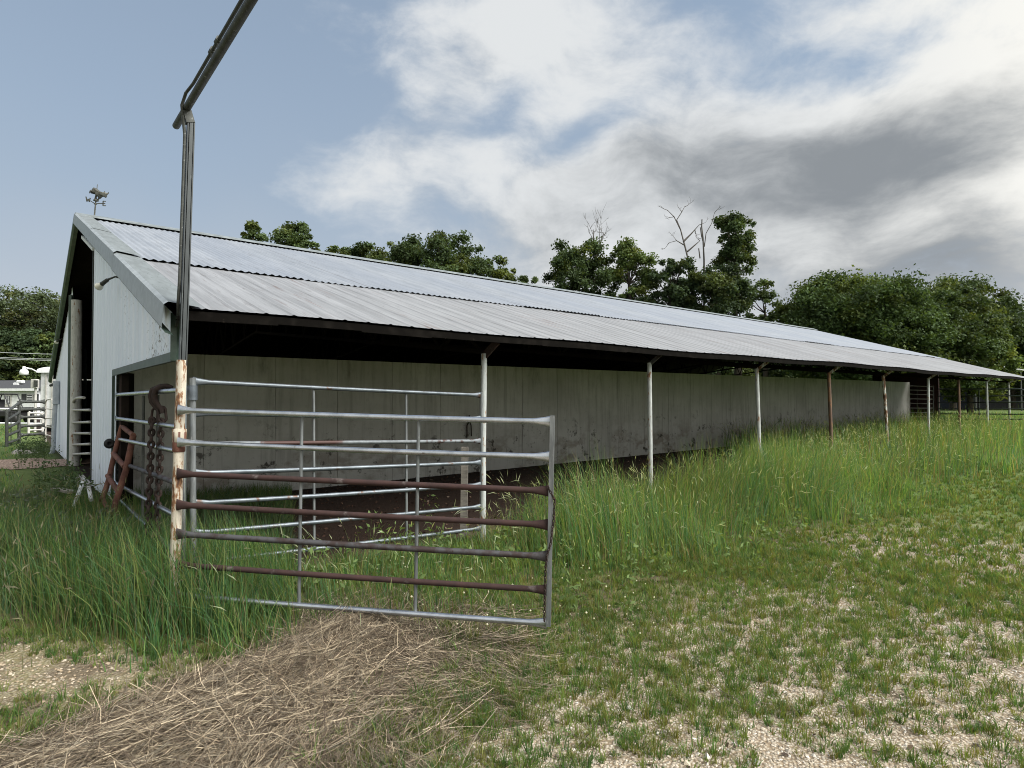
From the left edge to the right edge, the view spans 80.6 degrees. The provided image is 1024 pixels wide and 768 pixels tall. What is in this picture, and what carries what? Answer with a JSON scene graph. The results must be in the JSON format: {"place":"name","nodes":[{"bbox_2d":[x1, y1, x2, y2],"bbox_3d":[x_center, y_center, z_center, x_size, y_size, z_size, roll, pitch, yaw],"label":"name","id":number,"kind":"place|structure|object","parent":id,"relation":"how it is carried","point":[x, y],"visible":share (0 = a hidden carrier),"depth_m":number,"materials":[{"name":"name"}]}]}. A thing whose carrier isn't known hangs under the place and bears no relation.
{"place":"outdoors","nodes":[
{"label":"outdoors","id":0,"kind":"place"},
{"bbox_2d":[0,393,33,422],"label":"utility vehicle","id":1,"kind":"object","parent":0,"point":[2,412],"visible":0.45,"depth_m":38.01,"materials":[{"name":"grey metal"}]},
{"bbox_2d":[0,357,50,360],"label":"overhead wire","id":2,"kind":"object","parent":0,"point":[24,358],"visible":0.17,"depth_m":43.85,"materials":[{"name":"grey metal"}]},
{"bbox_2d":[151,447,767,560],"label":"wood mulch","id":3,"kind":"object","parent":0,"point":[494,492],"visible":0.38,"depth_m":9.83,"materials":[{"name":"brown wood"}]},
{"bbox_2d":[0,409,1023,767],"bbox_3d":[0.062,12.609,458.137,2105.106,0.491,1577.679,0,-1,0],"label":"ground","id":4,"kind":"structure","parent":0,"point":[386,503],"depth_m":4.05,"materials":[{"name":"soil"}]},
{"bbox_2d":[0,351,16,379],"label":"broadleaf tree","id":5,"kind":"object","parent":4,"relation":"on","point":[8,374],"visible":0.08,"depth_m":59.85,"materials":[{"name":"green plant"}]},
{"bbox_2d":[0,325,20,370],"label":"broadleaf tree","id":6,"kind":"object","parent":4,"relation":"on","point":[6,329],"visible":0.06,"depth_m":62.05,"materials":[{"name":"green plant"}]},
{"bbox_2d":[5,401,20,446],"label":"pipe gate","id":7,"kind":"structure","parent":4,"relation":"on","point":[11,425],"depth_m":18.88,"materials":[{"name":"grey metal"}]},
{"bbox_2d":[0,380,40,414],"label":"white house","id":8,"kind":"structure","parent":4,"relation":"on","point":[23,389],"depth_m":50.00,"materials":[{"name":"paint"}]},
{"bbox_2d":[4,395,11,406],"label":"door","id":9,"kind":"structure","parent":8,"relation":"in","point":[9,397],"depth_m":49.90,"materials":[{"name":"white"}]},
{"bbox_2d":[27,394,33,399],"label":"window","id":10,"kind":"structure","parent":8,"relation":"in","point":[29,396],"depth_m":49.90,"materials":[{"name":"white"}]},
{"bbox_2d":[0,408,44,428],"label":"pipe gate","id":11,"kind":"structure","parent":4,"relation":"on","point":[12,422],"depth_m":29.94,"materials":[{"name":"white metal"}]},
{"bbox_2d":[12,449,39,453],"bbox_3d":[-12.854,1.870,16.002,0.671,0.350,0.646,0,-1,0],"label":"flat rock","id":12,"kind":"object","parent":4,"relation":"on","point":[14,452],"visible":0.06,"depth_m":15.83,"materials":[{"name":"stone"}]},
{"bbox_2d":[0,328,54,379],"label":"broadleaf tree","id":13,"kind":"object","parent":4,"relation":"on","point":[9,343],"visible":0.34,"depth_m":59.94,"materials":[{"name":"green plant"}]},
{"bbox_2d":[0,284,60,333],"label":"open crowned tree","id":14,"kind":"object","parent":4,"relation":"on","point":[28,307],"visible":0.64,"depth_m":64.49,"materials":[{"name":"green plant"}]},
{"bbox_2d":[20,399,44,436],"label":"pipe gate","id":15,"kind":"structure","parent":4,"relation":"on","point":[35,416],"depth_m":20.24,"materials":[{"name":"grey metal"}]},
{"bbox_2d":[12,332,54,379],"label":"broadleaf tree","id":16,"kind":"object","parent":4,"relation":"on","point":[47,340],"visible":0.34,"depth_m":60.21,"materials":[{"name":"green plant"}]},
{"bbox_2d":[31,379,38,431],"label":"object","id":17,"kind":"object","parent":4,"relation":"on","point":[35,384],"visible":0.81,"depth_m":26.89,"materials":[{"name":"white metal"}]},
{"bbox_2d":[33,380,37,386],"bbox_3d":[-21.130,-0.015,26.761,0.160,0.300,0.040,0,-1,0],"label":"door","id":18,"kind":"structure","parent":17,"relation":"in","point":[35,384],"depth_m":26.74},
{"bbox_2d":[27,411,43,432],"bbox_3d":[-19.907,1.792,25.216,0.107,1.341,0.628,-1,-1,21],"label":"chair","id":19,"kind":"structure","parent":4,"relation":"on","point":[29,423],"depth_m":25.15,"materials":[{"name":"white"}]},
{"bbox_2d":[0,457,89,469],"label":"gravel drive","id":20,"kind":"structure","parent":4,"relation":"on","point":[7,463],"depth_m":13.29,"materials":[{"name":"brown gravel"}]},
{"bbox_2d":[45,399,51,436],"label":"pipe gate","id":21,"kind":"structure","parent":4,"relation":"on","point":[47,418],"depth_m":20.28,"materials":[{"name":"white metal"}]},
{"bbox_2d":[36,367,89,430],"bbox_3d":[-19.614,0.709,28.518,3.309,2.914,3.150,0,-1,0],"label":"white cargo trailer","id":22,"kind":"object","parent":4,"relation":"on","point":[46,391],"visible":0.13,"depth_m":27.09,"materials":[{"name":"paint"}]},
{"bbox_2d":[19,366,36,374],"bbox_3d":[-21.351,-0.583,26.682,0.324,0.400,0.703,-1,-2,34],"label":"yard lamp","id":23,"kind":"object","parent":22,"relation":"attached to","point":[23,371],"visible":1,"depth_m":26.47,"materials":[{"name":"white metal"}]},
{"bbox_2d":[99,425,136,512],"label":"rusty gate panel","id":24,"kind":"structure","parent":4,"relation":"on","point":[115,456],"depth_m":6.81,"materials":[{"name":"brown metal"}]},
{"bbox_2d":[0,457,338,675],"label":"tall grass","id":25,"kind":"structure","parent":4,"relation":"on","point":[33,566],"depth_m":4.55,"materials":[{"name":"green plant"}]},
{"bbox_2d":[72,478,85,508],"bbox_3d":[-5.256,1.325,7.321,0.048,0.295,0.574,0,-2,-26],"label":"plastic pipe","id":26,"kind":"object","parent":25,"relation":"on","point":[81,488],"visible":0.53,"depth_m":7.37,"materials":[{"name":"white plastic"}]},
{"bbox_2d":[169,0,257,616],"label":"overhead gate frame","id":27,"kind":"object","parent":4,"relation":"on","point":[218,49],"visible":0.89,"depth_m":4.48,"materials":[{"name":"grey metal"}]},
{"bbox_2d":[175,404,554,629],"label":"pipe gate","id":28,"kind":"structure","parent":27,"relation":"attached to","point":[547,456],"depth_m":4.25,"materials":[{"name":"metal"}]},
{"bbox_2d":[543,485,555,621],"bbox_3d":[0.260,1.145,4.080,0.102,0.918,0.046,0,-2,-27],"label":"hanging chain","id":29,"kind":"object","parent":28,"relation":"hanging from","point":[554,499],"visible":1,"depth_m":4.07,"materials":[{"name":"grey metal"}]},
{"bbox_2d":[240,220,269,241],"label":"broadleaf tree","id":30,"kind":"object","parent":4,"relation":"on","point":[252,228],"visible":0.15,"depth_m":52.04,"materials":[{"name":"green plant"}]},
{"bbox_2d":[266,220,316,248],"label":"broadleaf tree","id":31,"kind":"object","parent":4,"relation":"on","point":[287,233],"visible":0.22,"depth_m":51.71,"materials":[{"name":"green plant"}]},
{"bbox_2d":[0,582,589,767],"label":"hay heap","id":32,"kind":"object","parent":4,"relation":"on","point":[249,709],"visible":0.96,"depth_m":3.29,"materials":[{"name":"plant"}]},
{"bbox_2d":[310,242,320,250],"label":"broadleaf tree","id":33,"kind":"object","parent":4,"relation":"on","point":[317,245],"visible":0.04,"depth_m":54.16,"materials":[{"name":"green plant"}]},
{"bbox_2d":[325,245,351,255],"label":"broadleaf tree","id":34,"kind":"object","parent":4,"relation":"on","point":[334,249],"visible":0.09,"depth_m":56.26,"materials":[{"name":"green plant"}]},
{"bbox_2d":[344,241,375,257],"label":"broadleaf tree","id":35,"kind":"object","parent":4,"relation":"on","point":[361,250],"visible":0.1,"depth_m":56.71,"materials":[{"name":"green plant"}]},
{"bbox_2d":[366,233,425,265],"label":"broadleaf tree","id":36,"kind":"object","parent":4,"relation":"on","point":[398,252],"visible":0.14,"depth_m":50.69,"materials":[{"name":"green plant"}]},
{"bbox_2d":[405,229,494,277],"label":"broadleaf tree","id":37,"kind":"object","parent":4,"relation":"on","point":[460,261],"visible":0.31,"depth_m":49.71,"materials":[{"name":"green plant"}]},
{"bbox_2d":[460,447,467,540],"bbox_3d":[-0.544,1.269,6.871,0.095,1.101,0.075,0,-1,0],"label":"timber post","id":38,"kind":"object","parent":4,"relation":"on","point":[464,480],"visible":0.64,"depth_m":6.84,"materials":[{"name":"grey wood"}]},
{"bbox_2d":[290,548,672,633],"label":"clover flowers","id":39,"kind":"object","parent":4,"relation":"on","point":[586,612],"visible":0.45,"depth_m":4.92,"materials":[{"name":"white plant"}]},
{"bbox_2d":[0,434,981,622],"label":"leafy weeds","id":40,"kind":"object","parent":4,"relation":"on","point":[42,446],"visible":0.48,"depth_m":6.19,"materials":[{"name":"green plant"}]},
{"bbox_2d":[50,488,75,493],"bbox_3d":[-5.857,1.386,7.870,0.896,0.074,0.100,-2,-2,42],"label":"timber plank","id":41,"kind":"object","parent":40,"relation":"on","point":[62,490],"visible":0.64,"depth_m":7.66,"materials":[{"name":"grey wood"}]},
{"bbox_2d":[86,486,92,501],"bbox_3d":[-4.947,1.284,7.072,0.044,0.156,0.281,1,-2,-41],"label":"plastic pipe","id":42,"kind":"object","parent":40,"relation":"on","point":[89,492],"visible":0.83,"depth_m":7.05,"materials":[{"name":"white plastic"}]},
{"bbox_2d":[481,255,519,281],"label":"broadleaf tree","id":43,"kind":"object","parent":4,"relation":"on","point":[502,273],"visible":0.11,"depth_m":51.57,"materials":[{"name":"green plant"}]},
{"bbox_2d":[0,454,1023,767],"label":"short turf","id":44,"kind":"structure","parent":4,"relation":"on","point":[936,584],"depth_m":4.21,"materials":[{"name":"green plant"}]},
{"bbox_2d":[2,533,1023,767],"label":"dead leaves","id":45,"kind":"object","parent":4,"relation":"on","point":[785,754],"visible":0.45,"depth_m":3.54,"materials":[{"name":"brown plant"}]},
{"bbox_2d":[518,275,538,283],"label":"broadleaf tree","id":46,"kind":"object","parent":4,"relation":"on","point":[525,279],"visible":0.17,"depth_m":55.07,"materials":[{"name":"green plant"}]},
{"bbox_2d":[48,212,1023,541],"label":"cattle barn","id":47,"kind":"structure","parent":4,"relation":"on","point":[612,376],"depth_m":10.91,"materials":[{"name":"white metal"}]},
{"bbox_2d":[48,381,59,453],"bbox_3d":[-12.025,0.918,15.831,0.289,2.001,0.193,0,-1,0],"label":"meter box","id":48,"kind":"object","parent":47,"relation":"attached to","point":[55,394],"visible":0.87,"depth_m":15.79,"materials":[{"name":"grey paint"}]},
{"bbox_2d":[72,396,90,454],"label":"pipe gate","id":49,"kind":"structure","parent":47,"relation":"attached to","point":[80,422],"depth_m":11.39,"materials":[{"name":"white metal"}]},
{"bbox_2d":[86,184,108,214],"bbox_3d":[-7.772,-3.445,11.306,0.440,0.597,0.120,0,-1,0],"label":"weathervane","id":50,"kind":"object","parent":47,"relation":"on","point":[98,193],"visible":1,"depth_m":11.29,"materials":[{"name":"grey metal"}]},
{"bbox_2d":[94,276,117,289],"bbox_3d":[-4.919,-1.229,7.342,0.353,0.164,0.099,-1,-1,18],"label":"flood lamp","id":51,"kind":"object","parent":47,"relation":"attached to","point":[99,286],"visible":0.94,"depth_m":7.33,"materials":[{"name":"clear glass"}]},
{"bbox_2d":[104,439,114,448],"bbox_3d":[-5.059,0.749,7.584,0.124,0.124,0.100,1,-2,-34],"label":"wheel insulator","id":52,"kind":"object","parent":47,"relation":"attached to","point":[108,443],"visible":0.93,"depth_m":7.55,"materials":[{"name":"black rubber"}]},
{"bbox_2d":[115,373,186,590],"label":"pipe gate","id":53,"kind":"structure","parent":47,"relation":"attached to","point":[125,393],"depth_m":6.44,"materials":[{"name":"silver metal"}]},
{"bbox_2d":[143,384,173,554],"bbox_3d":[-3.153,0.797,5.368,0.295,1.601,0.088,-1,-1,14],"label":"hanging chain","id":54,"kind":"object","parent":53,"relation":"hanging from","point":[156,405],"visible":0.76,"depth_m":5.37,"materials":[{"name":"metal"}]},
{"bbox_2d":[187,377,482,562],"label":"pipe gate","id":55,"kind":"structure","parent":47,"relation":"attached to","point":[192,390],"depth_m":5.56,"materials":[{"name":"silver metal"}]},
{"bbox_2d":[466,415,471,437],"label":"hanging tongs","id":56,"kind":"object","parent":47,"relation":"hanging from","point":[467,429],"visible":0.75,"depth_m":11.23,"materials":[{"name":"black metal"}]},
{"bbox_2d":[910,385,933,420],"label":"pipe gate","id":57,"kind":"structure","parent":47,"relation":"attached to","point":[917,394],"depth_m":26.38,"materials":[{"name":"white metal"}]},
{"bbox_2d":[542,209,616,296],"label":"broadleaf tree","id":58,"kind":"object","parent":4,"relation":"on","point":[578,269],"visible":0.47,"depth_m":47.47,"materials":[{"name":"green plant"}]},
{"bbox_2d":[598,236,658,300],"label":"broadleaf tree","id":59,"kind":"object","parent":4,"relation":"on","point":[629,256],"visible":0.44,"depth_m":47.44,"materials":[{"name":"green plant"}]},
{"bbox_2d":[632,256,701,308],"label":"broadleaf tree","id":60,"kind":"object","parent":4,"relation":"on","point":[673,293],"visible":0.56,"depth_m":45.30,"materials":[{"name":"green plant"}]},
{"bbox_2d":[659,200,724,305],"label":"dead tree","id":61,"kind":"object","parent":4,"relation":"on","point":[688,236],"visible":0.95,"depth_m":46.25,"materials":[{"name":"grey wood"}]},
{"bbox_2d":[679,260,758,374],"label":"broadleaf tree","id":62,"kind":"object","parent":4,"relation":"on","point":[718,288],"visible":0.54,"depth_m":44.23,"materials":[{"name":"green plant"}]},
{"bbox_2d":[709,210,758,375],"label":"slender tree","id":63,"kind":"object","parent":4,"relation":"on","point":[735,245],"visible":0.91,"depth_m":45.76,"materials":[{"name":"green plant"}]},
{"bbox_2d":[707,361,761,375],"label":"tree","id":64,"kind":"object","parent":4,"relation":"on","point":[744,370],"visible":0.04,"depth_m":54.72,"materials":[{"name":"green plant"}]},
{"bbox_2d":[744,278,783,376],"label":"broadleaf tree","id":65,"kind":"object","parent":4,"relation":"on","point":[764,296],"visible":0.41,"depth_m":46.75,"materials":[{"name":"green plant"}]},
{"bbox_2d":[749,361,826,378],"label":"tree","id":66,"kind":"object","parent":4,"relation":"on","point":[775,373],"visible":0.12,"depth_m":55.64,"materials":[{"name":"green plant"}]},
{"bbox_2d":[786,283,814,308],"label":"broadleaf tree","id":67,"kind":"object","parent":4,"relation":"on","point":[799,299],"visible":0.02,"depth_m":60.28,"materials":[{"name":"green plant"}]},
{"bbox_2d":[765,263,961,380],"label":"rounded tree","id":68,"kind":"object","parent":4,"relation":"on","point":[859,307],"visible":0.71,"depth_m":40.91,"materials":[{"name":"green plant"}]},
{"bbox_2d":[877,286,1014,399],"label":"rounded tree","id":69,"kind":"object","parent":4,"relation":"on","point":[975,337],"visible":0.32,"depth_m":42.47,"materials":[{"name":"green plant"}]},
{"bbox_2d":[913,270,1023,409],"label":"broadleaf tree","id":70,"kind":"object","parent":4,"relation":"on","point":[974,286],"visible":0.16,"depth_m":57.22,"materials":[{"name":"green plant"}]},
{"bbox_2d":[938,388,1023,423],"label":"pipe gate","id":71,"kind":"structure","parent":4,"relation":"on","point":[979,402],"depth_m":22.08,"materials":[{"name":"metal"}]},
{"bbox_2d":[939,384,1023,409],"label":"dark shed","id":72,"kind":"structure","parent":4,"relation":"on","point":[983,405],"depth_m":61.97,"materials":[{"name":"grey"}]},
{"bbox_2d":[940,312,1023,412],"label":"rounded tree","id":73,"kind":"object","parent":4,"relation":"on","point":[1013,363],"visible":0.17,"depth_m":44.59,"materials":[{"name":"green plant"}]},
{"bbox_2d":[975,366,1023,410],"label":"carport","id":74,"kind":"object","parent":4,"relation":"on","point":[1020,391],"visible":0.14,"depth_m":55.94,"materials":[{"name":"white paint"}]},
{"bbox_2d":[1001,303,1023,407],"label":"broadleaf tree","id":75,"kind":"object","parent":4,"relation":"on","point":[1020,349],"visible":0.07,"depth_m":60.11,"materials":[{"name":"green plant"}]},
{"bbox_2d":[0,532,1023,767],"bbox_3d":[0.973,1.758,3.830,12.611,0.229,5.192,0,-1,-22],"label":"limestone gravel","id":76,"kind":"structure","parent":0,"point":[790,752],"depth_m":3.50,"materials":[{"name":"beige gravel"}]},
{"bbox_2d":[0,411,1023,509],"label":"meadow grass","id":77,"kind":"structure","parent":0,"point":[17,475],"depth_m":16.71,"materials":[{"name":"green plant"}]},
{"bbox_2d":[0,0,1023,322],"label":"sky","id":78,"kind":"structure","parent":0,"point":[872,136],"materials":[{"name":"blue"}]},
{"bbox_2d":[183,402,1023,662],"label":"tall grass","id":79,"kind":"structure","parent":0,"point":[688,513],"depth_m":7.91,"materials":[{"name":"green plant"}]},
{"bbox_2d":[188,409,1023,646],"bbox_3d":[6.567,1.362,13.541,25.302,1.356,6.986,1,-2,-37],"label":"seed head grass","id":80,"kind":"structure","parent":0,"point":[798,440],"depth_m":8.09,"materials":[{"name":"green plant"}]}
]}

